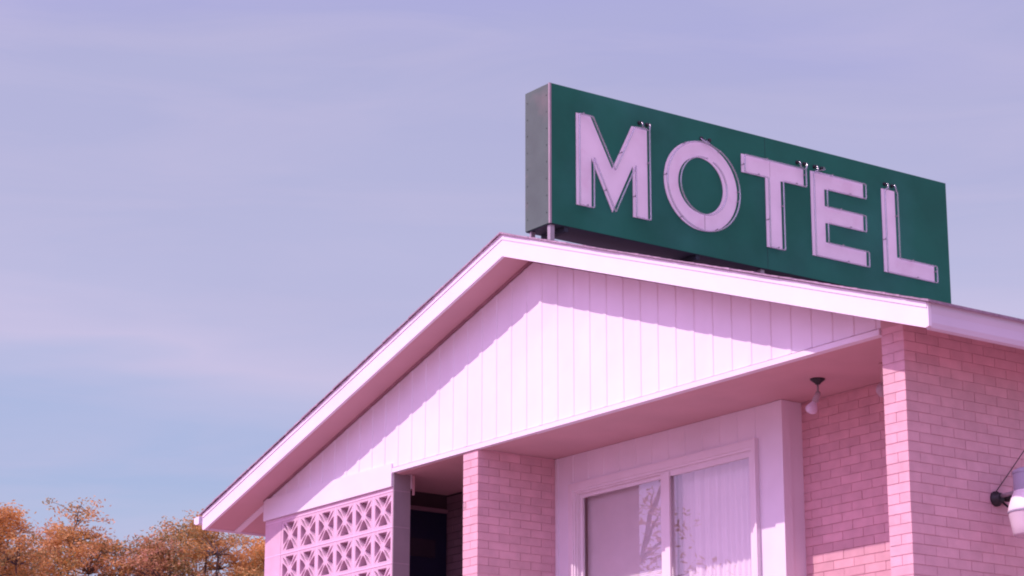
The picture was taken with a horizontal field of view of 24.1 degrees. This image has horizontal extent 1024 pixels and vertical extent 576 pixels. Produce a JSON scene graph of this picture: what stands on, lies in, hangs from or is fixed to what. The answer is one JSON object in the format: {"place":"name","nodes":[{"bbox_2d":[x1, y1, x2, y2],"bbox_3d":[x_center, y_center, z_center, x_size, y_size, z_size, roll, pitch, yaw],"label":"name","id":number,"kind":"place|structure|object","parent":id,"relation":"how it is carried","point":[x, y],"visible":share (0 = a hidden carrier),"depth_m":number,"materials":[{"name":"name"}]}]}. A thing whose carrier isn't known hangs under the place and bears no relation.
{"place":"outdoors","nodes":[
{"label":"outdoors","id":0,"kind":"place"},
{"bbox_2d":[0,0,1023,575],"label":"sky","id":1,"kind":"structure","parent":0,"point":[213,213],"materials":[{"name":"blue"}]},
{"label":"ground","id":2,"kind":"structure","parent":0,"visible":0},
{"bbox_2d":[0,540,36,574],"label":"autumn tree","id":3,"kind":"object","parent":2,"relation":"on","point":[8,556],"visible":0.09,"depth_m":84.75,"materials":[{"name":"orange plant"}]},
{"bbox_2d":[0,500,60,575],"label":"autumn tree","id":4,"kind":"object","parent":2,"relation":"on","point":[7,519],"visible":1,"depth_m":79.03,"materials":[{"name":"orange plant"}]},
{"bbox_2d":[7,496,146,575],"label":"autumn tree","id":5,"kind":"object","parent":2,"relation":"on","point":[69,536],"visible":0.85,"depth_m":82.90,"materials":[{"name":"orange plant"}]},
{"bbox_2d":[87,526,218,575],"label":"autumn tree","id":6,"kind":"object","parent":2,"relation":"on","point":[154,551],"visible":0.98,"depth_m":83.26,"materials":[{"name":"orange plant"}]},
{"bbox_2d":[133,508,263,575],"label":"autumn tree","id":7,"kind":"object","parent":2,"relation":"on","point":[196,534],"visible":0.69,"depth_m":85.13,"materials":[{"name":"orange plant"}]},
{"bbox_2d":[223,536,264,575],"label":"autumn tree","id":8,"kind":"object","parent":2,"relation":"on","point":[255,552],"visible":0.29,"depth_m":84.44,"materials":[{"name":"orange plant"}]},
{"bbox_2d":[264,473,410,575],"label":"block screen","id":9,"kind":"object","parent":2,"relation":"on","point":[368,534],"visible":1,"depth_m":21.21,"materials":[{"name":"pink concrete"}]},
{"bbox_2d":[194,232,1023,575],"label":"motel building","id":10,"kind":"structure","parent":2,"relation":"on","point":[510,404],"depth_m":18.29,"materials":[{"name":"pink brick"}]},
{"bbox_2d":[409,505,447,575],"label":"entry door","id":11,"kind":"structure","parent":10,"relation":"in","point":[428,525],"depth_m":21.55,"materials":[{"name":"paint"}]},
{"bbox_2d":[587,476,677,575],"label":"window blind","id":12,"kind":"object","parent":10,"relation":"hanging from","point":[624,532],"depth_m":19.41,"materials":[{"name":"fabric"}]},
{"bbox_2d":[568,438,761,575],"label":"window","id":13,"kind":"structure","parent":10,"relation":"in","point":[663,471],"depth_m":18.90,"materials":[{"name":"paint"}]},
{"bbox_2d":[676,458,751,575],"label":"curtain","id":14,"kind":"object","parent":10,"relation":"hanging from","point":[713,523],"visible":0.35,"depth_m":18.62,"materials":[{"name":"fabric"}]},
{"bbox_2d":[525,82,950,303],"bbox_3d":[2.096,-0.653,21.045,4.618,1.363,0.399,11,-19,-34],"label":"motel sign","id":15,"kind":"object","parent":10,"relation":"on","point":[603,172],"visible":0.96,"depth_m":20.69,"materials":[{"name":"green metal"}]},
{"bbox_2d":[805,377,824,413],"bbox_3d":[2.193,0.785,17.315,0.114,0.253,0.159,11,-19,-34],"label":"flood lamp","id":16,"kind":"object","parent":10,"relation":"attached to","point":[811,407],"visible":1,"depth_m":17.29,"materials":[{"name":"white glass"}]},
{"bbox_2d":[876,363,884,397],"bbox_3d":[2.609,0.649,16.837,0.111,0.244,0.111,11,-19,-34],"label":"globe lamp","id":17,"kind":"object","parent":10,"relation":"hanging from","point":[879,389],"visible":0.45,"depth_m":16.80,"materials":[{"name":"glass"}]},
{"bbox_2d":[990,467,1023,538],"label":"yard light","id":18,"kind":"object","parent":10,"relation":"attached to","point":[1015,499],"visible":1,"depth_m":15.75,"materials":[{"name":"white metal"}]},
{"bbox_2d":[996,451,1023,491],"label":"cable","id":19,"kind":"object","parent":10,"relation":"attached to","point":[1009,471],"visible":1,"depth_m":16.17,"materials":[{"name":"black metal"}]}
]}

